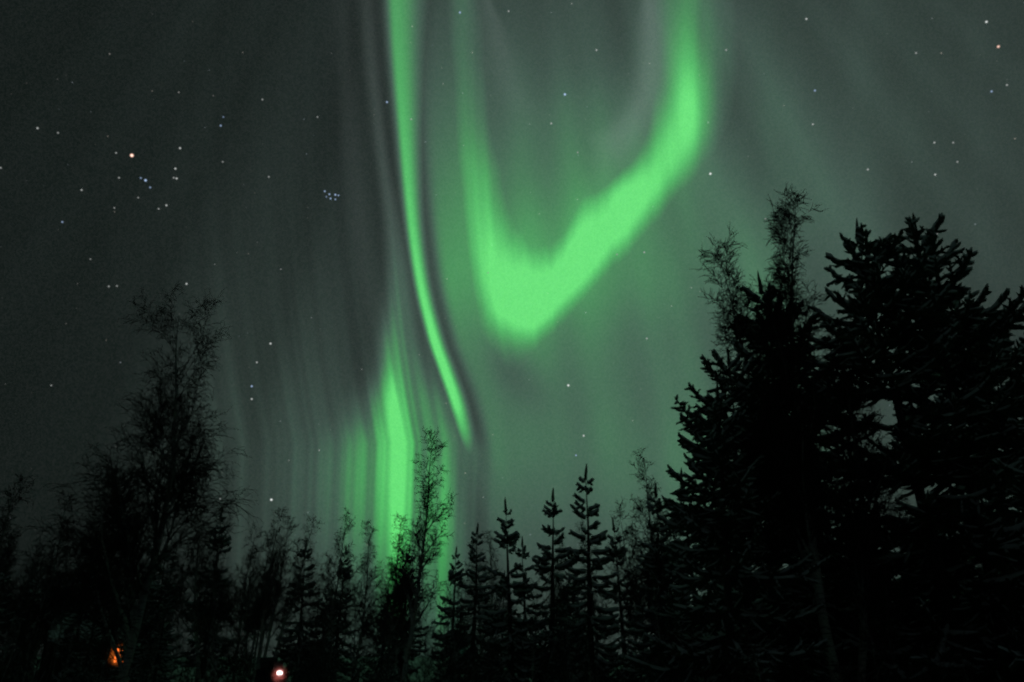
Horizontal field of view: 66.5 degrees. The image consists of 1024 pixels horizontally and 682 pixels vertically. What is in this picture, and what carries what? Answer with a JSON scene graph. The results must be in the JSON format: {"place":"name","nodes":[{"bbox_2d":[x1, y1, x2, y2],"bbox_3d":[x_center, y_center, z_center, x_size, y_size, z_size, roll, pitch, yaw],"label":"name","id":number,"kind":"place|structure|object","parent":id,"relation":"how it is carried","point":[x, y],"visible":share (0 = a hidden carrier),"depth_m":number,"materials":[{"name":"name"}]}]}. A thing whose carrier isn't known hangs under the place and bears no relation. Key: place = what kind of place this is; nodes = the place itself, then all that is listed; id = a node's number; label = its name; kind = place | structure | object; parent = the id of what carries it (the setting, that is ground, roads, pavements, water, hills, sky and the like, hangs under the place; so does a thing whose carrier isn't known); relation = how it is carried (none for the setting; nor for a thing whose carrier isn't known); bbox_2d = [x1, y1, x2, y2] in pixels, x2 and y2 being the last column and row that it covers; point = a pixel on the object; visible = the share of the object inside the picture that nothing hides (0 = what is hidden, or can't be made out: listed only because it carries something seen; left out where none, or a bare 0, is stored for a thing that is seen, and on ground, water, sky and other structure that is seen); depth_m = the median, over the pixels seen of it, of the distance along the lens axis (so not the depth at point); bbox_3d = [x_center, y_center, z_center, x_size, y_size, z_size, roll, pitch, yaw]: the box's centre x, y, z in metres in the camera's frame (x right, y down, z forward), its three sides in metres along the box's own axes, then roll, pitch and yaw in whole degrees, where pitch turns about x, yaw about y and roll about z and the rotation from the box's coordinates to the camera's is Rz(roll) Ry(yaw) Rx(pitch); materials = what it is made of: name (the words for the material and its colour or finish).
{"place":"outdoors","nodes":[
{"label":"outdoors","id":0,"kind":"place"},
{"bbox_2d":[4,657,644,681],"bbox_3d":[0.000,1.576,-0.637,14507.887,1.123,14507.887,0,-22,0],"label":"ground snow","id":1,"kind":"structure","parent":0,"point":[349,661],"depth_m":96.35,"materials":[{"name":"black snow"}]},
{"bbox_2d":[0,523,22,627],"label":"birch tree","id":2,"kind":"object","parent":1,"relation":"on","point":[13,532],"visible":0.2,"depth_m":61.42,"materials":[{"name":"black plant"}]},
{"bbox_2d":[0,515,32,632],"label":"birch tree","id":3,"kind":"object","parent":1,"relation":"on","point":[3,561],"visible":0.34,"depth_m":43.63,"materials":[{"name":"black plant"}]},
{"bbox_2d":[0,472,38,644],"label":"birch tree","id":4,"kind":"object","parent":1,"relation":"on","point":[8,553],"visible":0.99,"depth_m":11.50,"materials":[{"name":"black plant"}]},
{"bbox_2d":[0,545,43,646],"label":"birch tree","id":5,"kind":"object","parent":1,"relation":"on","point":[29,586],"visible":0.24,"depth_m":53.01,"materials":[{"name":"black plant"}]},
{"bbox_2d":[0,595,55,681],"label":"tree","id":6,"kind":"object","parent":1,"relation":"on","point":[16,643],"visible":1,"depth_m":11.07,"materials":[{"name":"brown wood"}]},
{"bbox_2d":[0,602,62,681],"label":"tree","id":7,"kind":"object","parent":1,"relation":"on","point":[36,644],"visible":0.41,"depth_m":14.45,"materials":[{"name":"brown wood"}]},
{"bbox_2d":[0,616,67,681],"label":"tree","id":8,"kind":"object","parent":1,"relation":"on","point":[35,654],"visible":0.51,"depth_m":14.16,"materials":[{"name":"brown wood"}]},
{"bbox_2d":[0,544,74,679],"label":"shrub","id":9,"kind":"object","parent":1,"relation":"on","point":[20,582],"visible":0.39,"depth_m":21.92,"materials":[{"name":"plant"}]},
{"bbox_2d":[0,568,83,681],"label":"shrub","id":10,"kind":"object","parent":1,"relation":"on","point":[43,621],"visible":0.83,"depth_m":12.22,"materials":[{"name":"black plant"}]},
{"bbox_2d":[12,487,77,681],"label":"birch tree","id":11,"kind":"object","parent":1,"relation":"on","point":[53,552],"visible":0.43,"depth_m":18.21,"materials":[{"name":"black plant"}]},
{"bbox_2d":[29,626,75,681],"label":"shrub","id":12,"kind":"object","parent":1,"relation":"on","point":[45,661],"visible":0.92,"depth_m":12.36,"materials":[{"name":"black plant"}]},
{"bbox_2d":[52,520,97,611],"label":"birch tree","id":13,"kind":"object","parent":1,"relation":"on","point":[73,581],"visible":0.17,"depth_m":53.57,"materials":[{"name":"black plant"}]},
{"bbox_2d":[38,614,151,681],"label":"tree","id":14,"kind":"object","parent":1,"relation":"on","point":[49,645],"visible":0.16,"depth_m":46.56,"materials":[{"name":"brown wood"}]},
{"bbox_2d":[68,639,125,681],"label":"shrub","id":15,"kind":"object","parent":1,"relation":"on","point":[88,660],"visible":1,"depth_m":7.67,"materials":[{"name":"black plant"}]},
{"bbox_2d":[60,581,180,681],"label":"shrub","id":16,"kind":"object","parent":1,"relation":"on","point":[102,664],"visible":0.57,"depth_m":15.00,"materials":[{"name":"black plant"}]},
{"bbox_2d":[88,516,169,681],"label":"birch tree","id":17,"kind":"object","parent":1,"relation":"on","point":[143,623],"visible":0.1,"depth_m":28.24,"materials":[{"name":"black plant"}]},
{"bbox_2d":[112,586,156,681],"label":"tree","id":18,"kind":"object","parent":1,"relation":"on","point":[130,669],"visible":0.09,"depth_m":42.06,"materials":[{"name":"plant"}]},
{"bbox_2d":[9,283,261,681],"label":"birch tree","id":19,"kind":"object","parent":1,"relation":"on","point":[120,524],"visible":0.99,"depth_m":13.18,"materials":[{"name":"black plant"}]},
{"bbox_2d":[100,602,213,681],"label":"shrub","id":20,"kind":"object","parent":1,"relation":"on","point":[184,643],"visible":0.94,"depth_m":9.67,"materials":[{"name":"black plant"}]},
{"bbox_2d":[147,529,185,624],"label":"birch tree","id":21,"kind":"object","parent":1,"relation":"on","point":[175,578],"visible":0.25,"depth_m":49.56,"materials":[{"name":"black plant"}]},
{"bbox_2d":[162,520,212,641],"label":"birch tree","id":22,"kind":"object","parent":1,"relation":"on","point":[180,581],"visible":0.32,"depth_m":63.08,"materials":[{"name":"black plant"}]},
{"bbox_2d":[184,547,211,677],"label":"tree","id":23,"kind":"object","parent":1,"relation":"on","point":[192,581],"visible":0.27,"depth_m":44.49,"materials":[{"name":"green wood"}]},
{"bbox_2d":[165,496,241,681],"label":"birch tree","id":24,"kind":"object","parent":1,"relation":"on","point":[182,603],"visible":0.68,"depth_m":30.23,"materials":[{"name":"black plant"}]},
{"bbox_2d":[176,511,236,678],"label":"spruce tree","id":25,"kind":"object","parent":1,"relation":"on","point":[228,543],"visible":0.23,"depth_m":53.86,"materials":[{"name":"black plant"}]},
{"bbox_2d":[171,574,245,681],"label":"tree","id":26,"kind":"object","parent":1,"relation":"on","point":[207,627],"visible":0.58,"depth_m":17.85,"materials":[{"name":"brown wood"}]},
{"bbox_2d":[161,608,264,681],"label":"tree","id":27,"kind":"object","parent":1,"relation":"on","point":[236,665],"visible":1,"depth_m":7.21,"materials":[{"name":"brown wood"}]},
{"bbox_2d":[194,503,247,679],"bbox_3d":[-9.890,8.675,26.537,2.153,6.533,1.579,-10,-24,23],"label":"birch tree","id":28,"kind":"object","parent":1,"relation":"on","point":[214,582],"visible":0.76,"depth_m":26.67,"materials":[{"name":"black plant"}]},
{"bbox_2d":[212,521,268,680],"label":"birch tree","id":29,"kind":"object","parent":1,"relation":"on","point":[243,584],"visible":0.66,"depth_m":36.13,"materials":[{"name":"black plant"}]},
{"bbox_2d":[217,625,263,680],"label":"tree","id":30,"kind":"object","parent":1,"relation":"on","point":[225,656],"visible":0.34,"depth_m":13.77,"materials":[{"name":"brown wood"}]},
{"bbox_2d":[233,547,258,677],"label":"birch tree","id":31,"kind":"object","parent":1,"relation":"on","point":[248,592],"visible":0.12,"depth_m":67.52,"materials":[{"name":"black plant"}]},
{"bbox_2d":[203,582,290,681],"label":"shrub","id":32,"kind":"object","parent":1,"relation":"on","point":[240,642],"visible":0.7,"depth_m":12.72,"materials":[{"name":"black plant"}]},
{"bbox_2d":[223,638,286,681],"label":"shrub","id":33,"kind":"object","parent":1,"relation":"on","point":[249,667],"visible":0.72,"depth_m":8.10,"materials":[{"name":"black plant"}]},
{"bbox_2d":[235,531,282,679],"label":"birch tree","id":34,"kind":"object","parent":1,"relation":"on","point":[260,579],"visible":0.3,"depth_m":63.79,"materials":[{"name":"black plant"}]},
{"bbox_2d":[240,557,282,678],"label":"birch tree","id":35,"kind":"object","parent":1,"relation":"on","point":[255,637],"visible":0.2,"depth_m":57.87,"materials":[{"name":"black plant"}]},
{"bbox_2d":[245,506,290,676],"bbox_3d":[-8.912,9.399,28.536,1.470,6.704,2.373,11,-25,-26],"label":"birch tree","id":36,"kind":"object","parent":1,"relation":"on","point":[268,602],"visible":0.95,"depth_m":28.64,"materials":[{"name":"black plant"}]},
{"bbox_2d":[244,535,292,668],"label":"birch tree","id":37,"kind":"object","parent":1,"relation":"on","point":[267,593],"visible":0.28,"depth_m":47.81,"materials":[{"name":"black plant"}]},
{"bbox_2d":[255,657,284,681],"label":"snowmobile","id":38,"kind":"object","parent":1,"relation":"on","point":[275,670],"visible":0.79,"depth_m":27.47,"materials":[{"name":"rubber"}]},
{"bbox_2d":[247,514,298,656],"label":"birch tree","id":39,"kind":"object","parent":1,"relation":"on","point":[269,635],"visible":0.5,"depth_m":45.90,"materials":[{"name":"black plant"}]},
{"bbox_2d":[272,514,324,656],"bbox_3d":[-9.247,11.334,33.412,2.184,7.878,1.948,-10,-24,24],"label":"birch tree","id":40,"kind":"object","parent":1,"relation":"on","point":[287,613],"visible":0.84,"depth_m":33.50,"materials":[{"name":"black plant"}]},
{"bbox_2d":[272,538,331,680],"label":"spruce tree","id":41,"kind":"object","parent":1,"relation":"on","point":[295,630],"visible":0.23,"depth_m":46.28,"materials":[{"name":"black plant"}]},
{"bbox_2d":[272,614,332,681],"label":"tree","id":42,"kind":"object","parent":1,"relation":"on","point":[312,617],"visible":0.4,"depth_m":20.29,"materials":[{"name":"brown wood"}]},
{"bbox_2d":[259,567,350,681],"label":"shrub","id":43,"kind":"object","parent":1,"relation":"on","point":[301,634],"visible":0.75,"depth_m":20.84,"materials":[{"name":"black plant"}]},
{"bbox_2d":[277,582,343,680],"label":"tree","id":44,"kind":"object","parent":1,"relation":"on","point":[310,636],"visible":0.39,"depth_m":26.88,"materials":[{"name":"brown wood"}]},
{"bbox_2d":[277,617,344,681],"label":"tree","id":45,"kind":"object","parent":1,"relation":"on","point":[287,672],"visible":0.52,"depth_m":17.97,"materials":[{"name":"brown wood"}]},
{"bbox_2d":[292,580,339,681],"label":"spruce tree","id":46,"kind":"object","parent":1,"relation":"on","point":[326,646],"visible":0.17,"depth_m":38.24,"materials":[{"name":"black plant"}]},
{"bbox_2d":[296,507,364,680],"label":"birch tree","id":47,"kind":"object","parent":1,"relation":"on","point":[332,590],"visible":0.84,"depth_m":30.86,"materials":[{"name":"black plant"}]},
{"bbox_2d":[299,604,367,681],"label":"tree","id":48,"kind":"object","parent":1,"relation":"on","point":[343,638],"visible":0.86,"depth_m":15.06,"materials":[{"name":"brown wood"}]},
{"bbox_2d":[318,545,364,679],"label":"spruce tree","id":49,"kind":"object","parent":1,"relation":"on","point":[345,570],"visible":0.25,"depth_m":62.25,"materials":[{"name":"black plant"}]},
{"bbox_2d":[292,569,396,681],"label":"shrub","id":50,"kind":"object","parent":1,"relation":"on","point":[353,668],"visible":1,"depth_m":11.04,"materials":[{"name":"black plant"}]},
{"bbox_2d":[340,519,387,681],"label":"birch tree","id":51,"kind":"object","parent":1,"relation":"on","point":[362,616],"visible":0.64,"depth_m":35.99,"materials":[{"name":"black plant"}]},
{"bbox_2d":[314,604,417,681],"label":"shrub","id":52,"kind":"object","parent":1,"relation":"on","point":[374,654],"visible":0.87,"depth_m":11.41,"materials":[{"name":"black plant"}]},
{"bbox_2d":[342,576,408,680],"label":"tree","id":53,"kind":"object","parent":1,"relation":"on","point":[393,641],"visible":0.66,"depth_m":25.85,"materials":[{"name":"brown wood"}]},
{"bbox_2d":[362,586,398,681],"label":"spruce tree","id":54,"kind":"object","parent":1,"relation":"on","point":[375,674],"visible":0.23,"depth_m":40.95,"materials":[{"name":"black plant"}]},
{"bbox_2d":[370,513,413,681],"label":"birch tree","id":55,"kind":"object","parent":1,"relation":"on","point":[399,537],"visible":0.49,"depth_m":33.80,"materials":[{"name":"black plant"}]},
{"bbox_2d":[375,554,413,681],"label":"birch tree","id":56,"kind":"object","parent":1,"relation":"on","point":[396,632],"visible":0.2,"depth_m":48.20,"materials":[{"name":"black plant"}]},
{"bbox_2d":[375,544,428,681],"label":"spruce tree","id":57,"kind":"object","parent":1,"relation":"on","point":[401,651],"visible":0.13,"depth_m":58.25,"materials":[{"name":"black plant"}]},
{"bbox_2d":[390,544,425,681],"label":"birch tree","id":58,"kind":"object","parent":1,"relation":"on","point":[406,627],"visible":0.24,"depth_m":44.06,"materials":[{"name":"black plant"}]},
{"bbox_2d":[379,426,456,681],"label":"birch tree","id":59,"kind":"object","parent":1,"relation":"on","point":[408,581],"visible":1,"depth_m":26.43,"materials":[{"name":"black plant"}]},
{"bbox_2d":[395,600,456,681],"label":"tree","id":60,"kind":"object","parent":1,"relation":"on","point":[419,662],"visible":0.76,"depth_m":22.04,"materials":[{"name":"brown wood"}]},
{"bbox_2d":[430,546,470,681],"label":"spruce tree","id":61,"kind":"object","parent":1,"relation":"on","point":[455,577],"visible":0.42,"depth_m":39.62,"materials":[{"name":"black plant"}]},
{"bbox_2d":[421,591,479,681],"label":"tree","id":62,"kind":"object","parent":1,"relation":"on","point":[444,671],"visible":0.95,"depth_m":13.63,"materials":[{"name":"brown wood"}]},
{"bbox_2d":[415,579,500,681],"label":"shrub","id":63,"kind":"object","parent":1,"relation":"on","point":[455,656],"visible":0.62,"depth_m":27.85,"materials":[{"name":"black plant"}]},
{"bbox_2d":[447,561,478,681],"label":"birch tree","id":64,"kind":"object","parent":1,"relation":"on","point":[461,607],"visible":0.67,"depth_m":28.47,"materials":[{"name":"black plant"}]},
{"bbox_2d":[438,606,493,681],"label":"tree","id":65,"kind":"object","parent":1,"relation":"on","point":[467,639],"visible":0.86,"depth_m":14.22,"materials":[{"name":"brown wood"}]},
{"bbox_2d":[443,523,496,681],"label":"spruce tree","id":66,"kind":"object","parent":1,"relation":"on","point":[480,568],"visible":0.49,"depth_m":36.13,"materials":[{"name":"black plant"}]},
{"bbox_2d":[465,536,500,651],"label":"birch tree","id":67,"kind":"object","parent":1,"relation":"on","point":[478,584],"visible":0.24,"depth_m":68.60,"materials":[{"name":"black plant"}]},
{"bbox_2d":[471,530,516,639],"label":"birch tree","id":68,"kind":"object","parent":1,"relation":"on","point":[493,578],"visible":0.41,"depth_m":64.35,"materials":[{"name":"black plant"}]},
{"bbox_2d":[486,570,517,681],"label":"spruce tree","id":69,"kind":"object","parent":1,"relation":"on","point":[499,595],"visible":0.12,"depth_m":50.17,"materials":[{"name":"black plant"}]},
{"bbox_2d":[476,498,547,681],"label":"spruce tree","id":70,"kind":"object","parent":1,"relation":"on","point":[511,540],"visible":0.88,"depth_m":31.84,"materials":[{"name":"black plant"}]},
{"bbox_2d":[496,536,547,679],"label":"spruce tree","id":71,"kind":"object","parent":1,"relation":"on","point":[523,555],"visible":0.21,"depth_m":41.84,"materials":[{"name":"black plant"}]},
{"bbox_2d":[479,572,577,681],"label":"shrub","id":72,"kind":"object","parent":1,"relation":"on","point":[536,618],"visible":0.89,"depth_m":15.54,"materials":[{"name":"black plant"}]},
{"bbox_2d":[515,488,586,681],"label":"spruce tree","id":73,"kind":"object","parent":1,"relation":"on","point":[544,562],"visible":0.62,"depth_m":33.16,"materials":[{"name":"black plant"}]},
{"bbox_2d":[537,547,565,643],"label":"birch tree","id":74,"kind":"object","parent":1,"relation":"on","point":[555,592],"visible":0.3,"depth_m":43.02,"materials":[{"name":"black plant"}]},
{"bbox_2d":[545,534,573,674],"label":"birch tree","id":75,"kind":"object","parent":1,"relation":"on","point":[566,592],"visible":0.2,"depth_m":56.62,"materials":[{"name":"black plant"}]},
{"bbox_2d":[560,556,585,679],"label":"spruce tree","id":76,"kind":"object","parent":1,"relation":"on","point":[575,593],"visible":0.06,"depth_m":56.96,"materials":[{"name":"black plant"}]},
{"bbox_2d":[536,592,614,681],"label":"tree","id":77,"kind":"object","parent":1,"relation":"on","point":[566,634],"visible":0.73,"depth_m":15.62,"materials":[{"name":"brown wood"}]},
{"bbox_2d":[539,616,611,681],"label":"tree","id":78,"kind":"object","parent":1,"relation":"on","point":[576,674],"visible":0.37,"depth_m":18.91,"materials":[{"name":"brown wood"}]},
{"bbox_2d":[549,463,620,681],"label":"spruce tree","id":79,"kind":"object","parent":1,"relation":"on","point":[598,562],"visible":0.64,"depth_m":29.56,"materials":[{"name":"black plant"}]},
{"bbox_2d":[564,520,616,653],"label":"birch tree","id":80,"kind":"object","parent":1,"relation":"on","point":[595,601],"visible":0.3,"depth_m":57.71,"materials":[{"name":"black plant"}]},
{"bbox_2d":[570,625,625,681],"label":"shrub","id":81,"kind":"object","parent":1,"relation":"on","point":[595,663],"visible":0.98,"depth_m":10.61,"materials":[{"name":"black plant"}]},
{"bbox_2d":[546,587,651,681],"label":"shrub","id":82,"kind":"object","parent":1,"relation":"on","point":[587,640],"visible":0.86,"depth_m":11.37,"materials":[{"name":"black plant"}]},
{"bbox_2d":[598,517,645,681],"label":"spruce tree","id":83,"kind":"object","parent":1,"relation":"on","point":[620,620],"visible":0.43,"depth_m":39.93,"materials":[{"name":"black plant"}]},
{"bbox_2d":[602,497,649,649],"bbox_3d":[4.604,10.461,31.513,2.122,8.580,2.378,4,-22,-9],"label":"birch tree","id":84,"kind":"object","parent":1,"relation":"on","point":[622,598],"visible":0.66,"depth_m":31.81,"materials":[{"name":"black plant"}]},
{"bbox_2d":[617,482,681,681],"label":"spruce tree","id":85,"kind":"object","parent":1,"relation":"on","point":[649,567],"visible":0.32,"depth_m":27.24,"materials":[{"name":"black plant"}]},
{"bbox_2d":[616,447,691,628],"bbox_3d":[5.340,8.406,27.979,2.530,9.624,3.600,5,-23,-12],"label":"birch tree","id":86,"kind":"object","parent":1,"relation":"on","point":[650,539],"visible":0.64,"depth_m":28.66,"materials":[{"name":"black plant"}]},
{"bbox_2d":[602,563,739,681],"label":"shrub","id":87,"kind":"object","parent":1,"relation":"on","point":[649,627],"visible":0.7,"depth_m":10.24,"materials":[{"name":"plant"}]},
{"bbox_2d":[659,467,736,679],"bbox_3d":[5.848,7.965,24.502,2.747,7.966,2.580,-3,-22,7],"label":"spruce tree","id":88,"kind":"object","parent":1,"relation":"on","point":[680,591],"visible":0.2,"depth_m":24.26,"materials":[{"name":"black plant"}]},
{"bbox_2d":[696,486,742,632],"bbox_3d":[7.845,8.637,28.644,2.322,9.608,3.166,-5,-23,13],"label":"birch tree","id":89,"kind":"object","parent":1,"relation":"on","point":[715,589],"visible":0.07,"depth_m":28.33,"materials":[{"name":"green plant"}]},
{"bbox_2d":[624,381,830,681],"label":"spruce tree","id":90,"kind":"object","parent":1,"relation":"on","point":[702,652],"visible":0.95,"depth_m":10.04,"materials":[{"name":"black plant"}]},
{"bbox_2d":[635,346,856,681],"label":"spruce tree","id":91,"kind":"object","parent":1,"relation":"on","point":[691,428],"visible":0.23,"depth_m":12.25,"materials":[{"name":"black plant"}]},
{"bbox_2d":[695,225,835,679],"bbox_3d":[5.233,2.670,15.561,2.327,10.517,2.556,-12,-25,28],"label":"birch tree","id":92,"kind":"object","parent":1,"relation":"on","point":[727,272],"visible":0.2,"depth_m":16.42,"materials":[{"name":"black plant"}]},
{"bbox_2d":[720,183,910,681],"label":"birch tree","id":93,"kind":"object","parent":1,"relation":"on","point":[788,447],"visible":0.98,"depth_m":10.28,"materials":[{"name":"black plant"}]},
{"bbox_2d":[691,270,964,681],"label":"spruce tree","id":94,"kind":"object","parent":1,"relation":"on","point":[836,615],"visible":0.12,"depth_m":13.80,"materials":[{"name":"black plant"}]},
{"bbox_2d":[765,218,1023,681],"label":"spruce tree","id":95,"kind":"object","parent":1,"relation":"on","point":[986,541],"visible":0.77,"depth_m":11.30,"materials":[{"name":"black plant"}]},
{"bbox_2d":[823,212,1023,681],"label":"spruce tree","id":96,"kind":"object","parent":1,"relation":"on","point":[978,362],"visible":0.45,"depth_m":12.04,"materials":[{"name":"black plant"}]},
{"bbox_2d":[937,631,979,681],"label":"shrub","id":97,"kind":"object","parent":1,"relation":"on","point":[966,677],"visible":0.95,"depth_m":9.15,"materials":[{"name":"black plant"}]},
{"bbox_2d":[896,297,1023,663],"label":"spruce tree","id":98,"kind":"object","parent":1,"relation":"on","point":[1001,504],"visible":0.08,"depth_m":14.19,"materials":[{"name":"black plant"}]},
{"bbox_2d":[925,339,1023,618],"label":"spruce tree","id":99,"kind":"object","parent":1,"relation":"on","point":[1006,382],"visible":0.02,"depth_m":18.07,"materials":[{"name":"black plant"}]},
{"bbox_2d":[991,333,1023,669],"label":"spruce tree","id":100,"kind":"object","parent":1,"relation":"on","point":[1015,473],"visible":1,"depth_m":8.25,"materials":[{"name":"black plant"}]},
{"bbox_2d":[0,0,1023,656],"label":"sky","id":101,"kind":"structure","parent":0,"point":[381,312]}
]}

